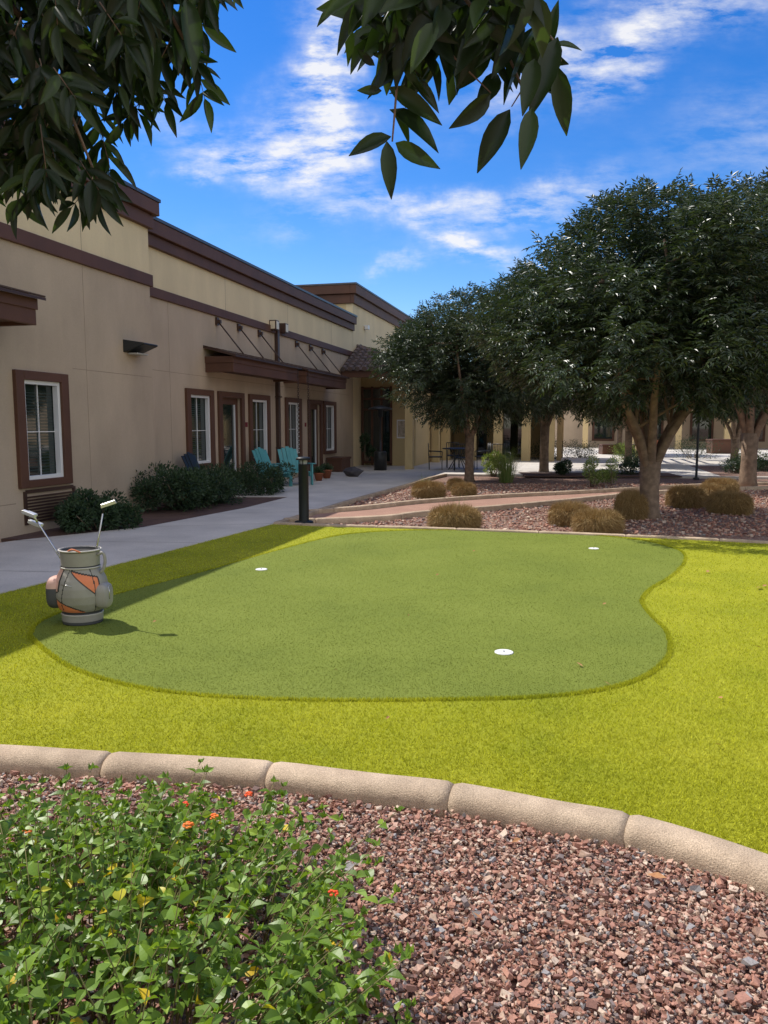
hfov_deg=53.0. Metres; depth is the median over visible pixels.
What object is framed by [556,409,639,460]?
pergola
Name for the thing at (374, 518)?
curb edging
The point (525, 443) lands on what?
columns
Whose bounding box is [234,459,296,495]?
hedge
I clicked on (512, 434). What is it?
back doors
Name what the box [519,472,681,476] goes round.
planting bed
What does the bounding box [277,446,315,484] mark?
adirondack chair
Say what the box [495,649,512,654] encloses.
golf hole cup
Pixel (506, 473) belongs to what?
ornamental grass
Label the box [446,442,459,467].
metal chair
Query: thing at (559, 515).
trimmed grass mound
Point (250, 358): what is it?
awning roof
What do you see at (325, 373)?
awning roof
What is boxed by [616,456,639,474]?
shrub
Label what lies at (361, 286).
tall cap
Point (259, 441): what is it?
window glass
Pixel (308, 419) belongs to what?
rain chain
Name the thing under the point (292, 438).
window glass
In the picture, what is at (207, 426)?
window frame
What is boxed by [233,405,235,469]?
door glass bead
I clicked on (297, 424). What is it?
window frame
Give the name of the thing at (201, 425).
window glass
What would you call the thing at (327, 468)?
flower pot
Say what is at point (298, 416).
rain chain
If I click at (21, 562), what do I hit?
walkway path
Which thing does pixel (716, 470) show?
planting bed
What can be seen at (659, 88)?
sky
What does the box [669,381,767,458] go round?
shade tree
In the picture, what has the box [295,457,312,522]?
bollard light
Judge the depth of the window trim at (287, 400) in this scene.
22.04 m
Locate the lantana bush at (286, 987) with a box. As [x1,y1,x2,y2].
[0,758,416,1023]
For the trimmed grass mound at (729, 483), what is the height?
0.564 m
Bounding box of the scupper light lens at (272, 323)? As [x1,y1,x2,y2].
[270,321,287,331]
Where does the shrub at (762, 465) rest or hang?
on the planting bed at (716, 470)
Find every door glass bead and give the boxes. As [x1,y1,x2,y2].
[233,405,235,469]
[315,410,316,463]
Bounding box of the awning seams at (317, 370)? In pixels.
[283,362,348,377]
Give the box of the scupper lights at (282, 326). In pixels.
[269,320,287,333]
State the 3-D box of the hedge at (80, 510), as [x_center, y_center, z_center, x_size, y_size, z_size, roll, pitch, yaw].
[-4.236,-0.032,11.604,1.219,0.746,1.838,2,7,14]
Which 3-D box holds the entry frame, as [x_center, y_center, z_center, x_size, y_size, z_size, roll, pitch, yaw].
[-0.274,-3.267,29.346,1.200,3.000,0.080,2,7,14]
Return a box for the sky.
[10,0,767,358]
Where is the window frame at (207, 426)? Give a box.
[191,395,210,463]
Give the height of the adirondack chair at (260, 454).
0.980 m
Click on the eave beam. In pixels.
(355, 374)
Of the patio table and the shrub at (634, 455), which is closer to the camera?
the patio table
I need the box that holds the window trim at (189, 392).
[185,388,215,467]
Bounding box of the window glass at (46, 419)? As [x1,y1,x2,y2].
[25,384,55,475]
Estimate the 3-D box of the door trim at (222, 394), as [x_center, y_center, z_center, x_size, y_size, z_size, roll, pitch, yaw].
[-3.660,-1.708,18.540,0.082,2.330,1.400,2,7,14]
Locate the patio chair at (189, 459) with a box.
[181,452,229,476]
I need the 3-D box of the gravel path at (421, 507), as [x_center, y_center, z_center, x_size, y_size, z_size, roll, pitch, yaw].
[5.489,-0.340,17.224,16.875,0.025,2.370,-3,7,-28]
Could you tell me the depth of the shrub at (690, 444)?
35.69 m
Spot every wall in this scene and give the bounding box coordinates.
[0,186,148,273]
[0,239,155,541]
[148,246,352,350]
[150,297,352,502]
[335,304,345,309]
[346,303,401,466]
[361,377,454,465]
[454,405,539,456]
[555,407,767,447]
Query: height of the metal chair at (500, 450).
0.914 m
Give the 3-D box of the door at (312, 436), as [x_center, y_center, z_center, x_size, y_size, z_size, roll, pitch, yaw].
[-2.292,-2.306,24.406,0.060,2.200,0.960,2,7,14]
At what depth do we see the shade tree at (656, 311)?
11.60 m
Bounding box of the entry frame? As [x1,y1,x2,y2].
[361,386,391,465]
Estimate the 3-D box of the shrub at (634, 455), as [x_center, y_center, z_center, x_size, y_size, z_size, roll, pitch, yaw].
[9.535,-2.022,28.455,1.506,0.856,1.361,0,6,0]
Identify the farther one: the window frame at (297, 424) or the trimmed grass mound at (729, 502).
the window frame at (297, 424)
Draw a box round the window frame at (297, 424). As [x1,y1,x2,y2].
[289,402,298,453]
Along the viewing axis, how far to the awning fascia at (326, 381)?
22.90 m
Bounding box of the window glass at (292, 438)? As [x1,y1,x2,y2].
[289,404,295,448]
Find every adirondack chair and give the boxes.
[252,447,294,485]
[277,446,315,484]
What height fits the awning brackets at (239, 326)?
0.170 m
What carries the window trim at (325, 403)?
attached to the wall at (192, 332)
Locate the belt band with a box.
[0,222,352,355]
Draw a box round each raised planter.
[598,444,635,453]
[706,439,730,453]
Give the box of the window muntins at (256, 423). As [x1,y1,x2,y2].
[256,402,263,448]
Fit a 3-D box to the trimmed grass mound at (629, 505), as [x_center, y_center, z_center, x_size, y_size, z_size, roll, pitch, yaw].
[4.258,-0.087,13.292,0.676,0.681,0.750,0,6,3]
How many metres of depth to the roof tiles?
27.15 m
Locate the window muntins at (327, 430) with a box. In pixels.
[327,412,327,448]
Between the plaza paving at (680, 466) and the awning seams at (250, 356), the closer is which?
the awning seams at (250, 356)
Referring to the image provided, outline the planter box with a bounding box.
[326,456,350,471]
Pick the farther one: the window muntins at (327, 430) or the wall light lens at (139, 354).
the window muntins at (327, 430)
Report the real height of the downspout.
4.320 m
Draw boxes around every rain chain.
[297,372,299,461]
[307,374,309,470]
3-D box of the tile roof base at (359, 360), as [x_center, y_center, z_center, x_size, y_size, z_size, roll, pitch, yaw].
[0.681,-5.773,29.744,2.780,1.010,7.100,2,7,14]
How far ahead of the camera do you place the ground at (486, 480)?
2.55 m
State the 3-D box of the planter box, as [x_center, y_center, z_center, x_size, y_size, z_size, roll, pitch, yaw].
[-1.511,-1.610,25.840,0.560,0.470,1.060,2,7,14]
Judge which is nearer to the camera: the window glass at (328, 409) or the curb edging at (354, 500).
the curb edging at (354, 500)
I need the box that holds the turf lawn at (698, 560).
[0,524,767,853]
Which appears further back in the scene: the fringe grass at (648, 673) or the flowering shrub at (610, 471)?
the flowering shrub at (610, 471)
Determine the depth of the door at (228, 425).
18.67 m
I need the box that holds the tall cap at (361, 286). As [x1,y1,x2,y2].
[296,282,416,321]
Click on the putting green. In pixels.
(454, 571)
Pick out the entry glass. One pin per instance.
(386, 423)
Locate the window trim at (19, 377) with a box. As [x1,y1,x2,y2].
[12,369,72,488]
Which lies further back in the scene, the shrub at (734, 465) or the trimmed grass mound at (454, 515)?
the shrub at (734, 465)
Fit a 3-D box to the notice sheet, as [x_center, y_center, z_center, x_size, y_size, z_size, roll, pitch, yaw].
[0.665,-3.143,29.134,0.290,0.600,0.005,2,7,14]
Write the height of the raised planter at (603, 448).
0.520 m
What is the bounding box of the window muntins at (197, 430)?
[192,398,205,460]
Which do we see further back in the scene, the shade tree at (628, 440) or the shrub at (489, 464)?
the shade tree at (628, 440)
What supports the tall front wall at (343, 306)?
attached to the wall at (192, 332)
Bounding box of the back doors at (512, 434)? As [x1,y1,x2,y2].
[476,413,521,456]
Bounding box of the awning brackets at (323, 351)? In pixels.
[295,341,325,353]
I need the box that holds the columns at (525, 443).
[441,402,554,460]
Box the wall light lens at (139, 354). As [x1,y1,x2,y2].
[128,352,147,355]
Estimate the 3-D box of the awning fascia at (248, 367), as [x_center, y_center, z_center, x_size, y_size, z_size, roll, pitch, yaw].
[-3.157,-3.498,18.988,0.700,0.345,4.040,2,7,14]
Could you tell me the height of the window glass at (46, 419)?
1.430 m
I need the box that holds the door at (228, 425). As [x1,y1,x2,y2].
[223,397,238,474]
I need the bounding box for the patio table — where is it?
[442,448,464,469]
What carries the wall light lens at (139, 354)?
attached to the wall light hood
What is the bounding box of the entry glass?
[364,389,389,460]
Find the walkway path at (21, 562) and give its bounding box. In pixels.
[0,474,439,593]
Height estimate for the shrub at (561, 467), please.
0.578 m
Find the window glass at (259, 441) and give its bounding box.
[253,402,263,449]
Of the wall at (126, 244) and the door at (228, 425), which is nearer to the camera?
the wall at (126, 244)
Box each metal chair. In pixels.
[428,443,442,469]
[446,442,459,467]
[454,444,464,470]
[474,443,490,468]
[492,444,510,468]
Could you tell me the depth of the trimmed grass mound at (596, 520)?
11.27 m
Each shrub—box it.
[359,432,375,460]
[481,449,506,476]
[531,436,570,459]
[553,458,572,474]
[564,439,600,457]
[581,456,606,486]
[596,457,618,484]
[606,442,637,461]
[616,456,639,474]
[621,448,638,465]
[668,434,724,458]
[720,455,758,472]
[729,449,767,467]
[732,454,767,471]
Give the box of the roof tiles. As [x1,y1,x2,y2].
[341,344,387,371]
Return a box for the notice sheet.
[398,421,404,436]
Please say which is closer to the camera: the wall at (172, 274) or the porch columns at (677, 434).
the wall at (172, 274)
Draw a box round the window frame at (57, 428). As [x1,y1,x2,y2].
[24,380,63,479]
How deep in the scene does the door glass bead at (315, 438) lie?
24.68 m
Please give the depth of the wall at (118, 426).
12.29 m
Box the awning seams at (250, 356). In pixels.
[203,345,301,367]
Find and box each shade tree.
[366,280,568,481]
[458,167,767,519]
[460,256,603,471]
[566,380,696,464]
[592,413,665,443]
[614,167,767,485]
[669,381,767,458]
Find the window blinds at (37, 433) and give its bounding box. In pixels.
[25,392,55,473]
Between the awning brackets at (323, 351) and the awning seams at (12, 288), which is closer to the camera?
the awning seams at (12, 288)
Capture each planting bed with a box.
[1,497,285,541]
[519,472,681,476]
[692,466,767,475]
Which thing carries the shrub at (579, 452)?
on the plaza paving at (680, 466)
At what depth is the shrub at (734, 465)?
24.56 m
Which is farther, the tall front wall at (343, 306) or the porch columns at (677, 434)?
the porch columns at (677, 434)
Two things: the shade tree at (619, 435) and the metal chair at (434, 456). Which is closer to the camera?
the metal chair at (434, 456)
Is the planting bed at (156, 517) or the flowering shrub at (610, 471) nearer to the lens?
the planting bed at (156, 517)
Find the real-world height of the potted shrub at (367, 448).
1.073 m
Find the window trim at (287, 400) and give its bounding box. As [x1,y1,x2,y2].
[284,397,302,456]
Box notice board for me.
[397,420,404,437]
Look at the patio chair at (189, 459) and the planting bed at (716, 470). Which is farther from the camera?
the planting bed at (716, 470)
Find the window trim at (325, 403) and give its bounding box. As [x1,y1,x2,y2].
[323,401,336,453]
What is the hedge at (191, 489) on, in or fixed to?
on the planting bed at (156, 517)
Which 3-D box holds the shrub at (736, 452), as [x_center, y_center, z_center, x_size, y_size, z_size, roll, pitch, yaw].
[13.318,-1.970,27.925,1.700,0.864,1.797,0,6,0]
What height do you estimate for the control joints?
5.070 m
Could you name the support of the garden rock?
on the patio paving at (333, 480)
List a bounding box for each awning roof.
[0,287,45,300]
[203,346,301,368]
[302,368,349,378]
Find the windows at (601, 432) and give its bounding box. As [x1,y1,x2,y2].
[594,417,762,438]
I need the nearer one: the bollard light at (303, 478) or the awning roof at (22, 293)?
the awning roof at (22, 293)
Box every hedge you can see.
[53,487,144,533]
[129,460,248,512]
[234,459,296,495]
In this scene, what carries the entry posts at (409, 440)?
on the plaza paving at (680, 466)
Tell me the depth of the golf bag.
5.93 m
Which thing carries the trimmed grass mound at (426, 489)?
on the ground at (486, 480)
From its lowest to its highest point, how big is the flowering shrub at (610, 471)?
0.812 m
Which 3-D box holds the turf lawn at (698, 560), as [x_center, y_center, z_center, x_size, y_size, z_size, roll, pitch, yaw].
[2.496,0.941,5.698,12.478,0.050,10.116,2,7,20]
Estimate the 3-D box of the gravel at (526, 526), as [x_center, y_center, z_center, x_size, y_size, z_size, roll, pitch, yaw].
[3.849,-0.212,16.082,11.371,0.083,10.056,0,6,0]
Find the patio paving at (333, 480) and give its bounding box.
[221,474,390,496]
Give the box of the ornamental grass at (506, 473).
[491,445,521,482]
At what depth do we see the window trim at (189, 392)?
16.80 m
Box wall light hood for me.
[123,339,157,352]
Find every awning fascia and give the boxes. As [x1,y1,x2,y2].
[0,290,37,326]
[205,356,297,381]
[284,370,346,388]
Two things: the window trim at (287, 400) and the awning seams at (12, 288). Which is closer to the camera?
the awning seams at (12, 288)
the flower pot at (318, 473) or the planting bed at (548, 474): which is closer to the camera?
the flower pot at (318, 473)
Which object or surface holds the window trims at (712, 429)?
attached to the wall at (571, 431)
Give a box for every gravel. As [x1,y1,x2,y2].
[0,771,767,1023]
[328,483,767,536]
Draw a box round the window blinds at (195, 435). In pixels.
[191,404,201,459]
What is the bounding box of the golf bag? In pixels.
[21,500,116,625]
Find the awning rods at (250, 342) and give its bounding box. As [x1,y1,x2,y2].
[219,323,282,362]
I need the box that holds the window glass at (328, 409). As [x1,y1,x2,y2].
[326,407,330,448]
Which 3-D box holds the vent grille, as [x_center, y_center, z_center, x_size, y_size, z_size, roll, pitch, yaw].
[-5.004,-0.119,11.561,0.041,0.500,1.150,2,7,14]
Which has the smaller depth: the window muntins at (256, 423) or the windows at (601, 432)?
the window muntins at (256, 423)
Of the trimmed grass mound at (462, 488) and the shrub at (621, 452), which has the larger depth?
the shrub at (621, 452)
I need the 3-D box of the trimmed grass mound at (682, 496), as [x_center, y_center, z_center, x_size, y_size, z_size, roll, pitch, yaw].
[5.939,-0.284,15.149,0.927,0.634,1.028,4,8,34]
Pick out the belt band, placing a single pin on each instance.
(49, 246)
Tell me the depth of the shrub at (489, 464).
24.03 m
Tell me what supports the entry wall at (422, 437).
on the plaza paving at (680, 466)
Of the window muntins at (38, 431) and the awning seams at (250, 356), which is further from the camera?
the awning seams at (250, 356)
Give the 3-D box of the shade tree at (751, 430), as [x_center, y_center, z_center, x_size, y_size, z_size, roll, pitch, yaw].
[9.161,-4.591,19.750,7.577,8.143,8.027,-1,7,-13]
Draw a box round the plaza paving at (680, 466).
[331,447,767,478]
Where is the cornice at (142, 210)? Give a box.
[2,122,356,330]
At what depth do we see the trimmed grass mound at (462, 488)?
17.28 m
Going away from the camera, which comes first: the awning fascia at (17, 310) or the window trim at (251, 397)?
the awning fascia at (17, 310)
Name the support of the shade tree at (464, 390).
on the ground at (486, 480)
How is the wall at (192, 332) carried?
on the ground at (486, 480)
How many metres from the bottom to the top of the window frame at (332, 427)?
1.500 m
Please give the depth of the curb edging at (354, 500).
16.69 m
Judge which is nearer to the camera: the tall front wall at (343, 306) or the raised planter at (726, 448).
the tall front wall at (343, 306)
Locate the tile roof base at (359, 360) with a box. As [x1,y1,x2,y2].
[340,348,389,370]
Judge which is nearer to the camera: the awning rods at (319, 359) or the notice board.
the awning rods at (319, 359)
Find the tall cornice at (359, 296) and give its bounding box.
[300,284,419,328]
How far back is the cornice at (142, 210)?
17.19 m
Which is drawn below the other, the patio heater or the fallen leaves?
the fallen leaves
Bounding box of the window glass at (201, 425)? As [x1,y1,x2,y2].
[191,397,205,460]
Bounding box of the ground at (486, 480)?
[0,476,767,1023]
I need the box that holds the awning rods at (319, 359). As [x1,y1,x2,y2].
[298,345,341,374]
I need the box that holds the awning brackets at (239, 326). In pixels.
[215,317,262,336]
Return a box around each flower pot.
[313,466,324,480]
[321,462,332,477]
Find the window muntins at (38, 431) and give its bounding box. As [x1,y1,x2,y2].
[27,385,54,474]
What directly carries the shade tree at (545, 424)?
on the plaza paving at (680, 466)
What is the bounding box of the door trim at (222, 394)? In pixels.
[217,391,246,486]
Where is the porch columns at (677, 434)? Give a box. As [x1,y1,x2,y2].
[582,405,730,448]
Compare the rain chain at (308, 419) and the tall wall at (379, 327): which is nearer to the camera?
the rain chain at (308, 419)
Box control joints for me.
[0,209,344,505]
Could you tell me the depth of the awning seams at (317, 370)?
22.75 m
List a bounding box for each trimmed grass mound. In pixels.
[410,479,446,498]
[424,501,483,528]
[445,476,465,490]
[449,481,477,496]
[545,499,590,526]
[569,505,627,533]
[612,489,650,519]
[664,483,709,508]
[699,476,741,492]
[699,481,725,495]
[703,488,756,515]
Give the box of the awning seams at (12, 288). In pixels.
[0,284,45,297]
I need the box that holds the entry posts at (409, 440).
[405,383,439,468]
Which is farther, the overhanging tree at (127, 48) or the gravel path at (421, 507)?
the gravel path at (421, 507)
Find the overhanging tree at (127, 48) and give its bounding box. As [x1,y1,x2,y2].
[0,0,581,239]
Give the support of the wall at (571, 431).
on the ground at (486, 480)
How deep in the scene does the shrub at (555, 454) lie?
34.82 m
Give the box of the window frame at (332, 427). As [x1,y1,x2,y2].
[326,405,333,450]
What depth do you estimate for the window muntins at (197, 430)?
17.00 m
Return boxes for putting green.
[33,530,683,700]
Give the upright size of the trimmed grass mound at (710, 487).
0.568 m
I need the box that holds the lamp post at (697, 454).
[693,420,699,479]
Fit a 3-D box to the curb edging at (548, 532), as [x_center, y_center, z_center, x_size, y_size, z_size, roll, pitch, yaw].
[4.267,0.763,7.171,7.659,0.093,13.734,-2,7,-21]
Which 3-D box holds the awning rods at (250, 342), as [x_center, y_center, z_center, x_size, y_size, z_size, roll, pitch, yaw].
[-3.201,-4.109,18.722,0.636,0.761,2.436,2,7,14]
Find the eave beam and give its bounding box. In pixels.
[341,370,399,377]
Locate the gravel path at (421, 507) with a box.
[309,485,767,517]
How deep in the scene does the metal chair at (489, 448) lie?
27.10 m
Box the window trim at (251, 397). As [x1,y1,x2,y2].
[248,394,271,461]
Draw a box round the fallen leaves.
[153,550,765,919]
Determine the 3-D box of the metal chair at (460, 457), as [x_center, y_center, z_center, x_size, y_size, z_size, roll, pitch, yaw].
[2.599,-1.844,25.937,0.467,0.914,0.507,0,6,2]
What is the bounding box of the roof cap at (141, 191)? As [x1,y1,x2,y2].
[4,118,356,316]
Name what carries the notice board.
attached to the entry wall at (422, 437)
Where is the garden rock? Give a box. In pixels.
[343,466,362,476]
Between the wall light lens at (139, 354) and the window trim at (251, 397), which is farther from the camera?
the window trim at (251, 397)
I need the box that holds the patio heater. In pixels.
[368,405,392,469]
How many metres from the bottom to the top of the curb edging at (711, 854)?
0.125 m
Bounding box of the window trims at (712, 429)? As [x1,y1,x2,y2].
[592,413,765,441]
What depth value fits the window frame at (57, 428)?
11.67 m
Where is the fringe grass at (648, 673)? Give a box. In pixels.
[27,529,687,701]
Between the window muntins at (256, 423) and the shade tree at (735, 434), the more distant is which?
the shade tree at (735, 434)
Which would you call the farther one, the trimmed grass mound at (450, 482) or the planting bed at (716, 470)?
the planting bed at (716, 470)
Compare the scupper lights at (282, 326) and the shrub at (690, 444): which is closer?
the scupper lights at (282, 326)
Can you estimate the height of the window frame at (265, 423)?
1.500 m
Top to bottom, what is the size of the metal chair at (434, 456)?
0.914 m
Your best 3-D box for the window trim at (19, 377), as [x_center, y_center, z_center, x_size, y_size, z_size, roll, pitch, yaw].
[-5.016,-1.217,11.347,0.082,1.670,1.150,2,7,14]
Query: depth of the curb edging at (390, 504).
16.43 m
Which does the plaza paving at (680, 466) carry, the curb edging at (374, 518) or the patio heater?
the patio heater
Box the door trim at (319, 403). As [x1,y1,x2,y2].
[307,399,322,470]
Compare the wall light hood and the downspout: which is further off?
the downspout
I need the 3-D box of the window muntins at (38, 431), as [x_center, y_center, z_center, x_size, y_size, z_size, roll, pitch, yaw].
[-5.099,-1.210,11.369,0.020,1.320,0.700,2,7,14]
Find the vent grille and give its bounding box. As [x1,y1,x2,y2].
[23,485,75,524]
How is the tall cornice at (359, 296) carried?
on the tall front wall at (343, 306)
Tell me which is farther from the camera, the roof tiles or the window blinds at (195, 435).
the roof tiles
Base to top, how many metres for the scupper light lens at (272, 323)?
0.200 m
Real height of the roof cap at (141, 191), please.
0.178 m
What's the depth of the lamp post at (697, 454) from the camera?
22.33 m
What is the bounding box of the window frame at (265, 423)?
[253,399,267,453]
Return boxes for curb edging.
[0,744,767,899]
[273,522,767,543]
[275,474,446,521]
[283,486,767,523]
[309,482,767,513]
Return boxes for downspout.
[274,329,282,465]
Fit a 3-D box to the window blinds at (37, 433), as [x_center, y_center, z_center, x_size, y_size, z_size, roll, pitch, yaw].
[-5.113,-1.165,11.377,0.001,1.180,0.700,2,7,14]
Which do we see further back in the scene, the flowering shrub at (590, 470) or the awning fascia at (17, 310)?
the flowering shrub at (590, 470)
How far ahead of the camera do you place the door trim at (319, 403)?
24.74 m
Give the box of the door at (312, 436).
[311,404,317,473]
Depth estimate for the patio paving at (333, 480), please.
20.44 m

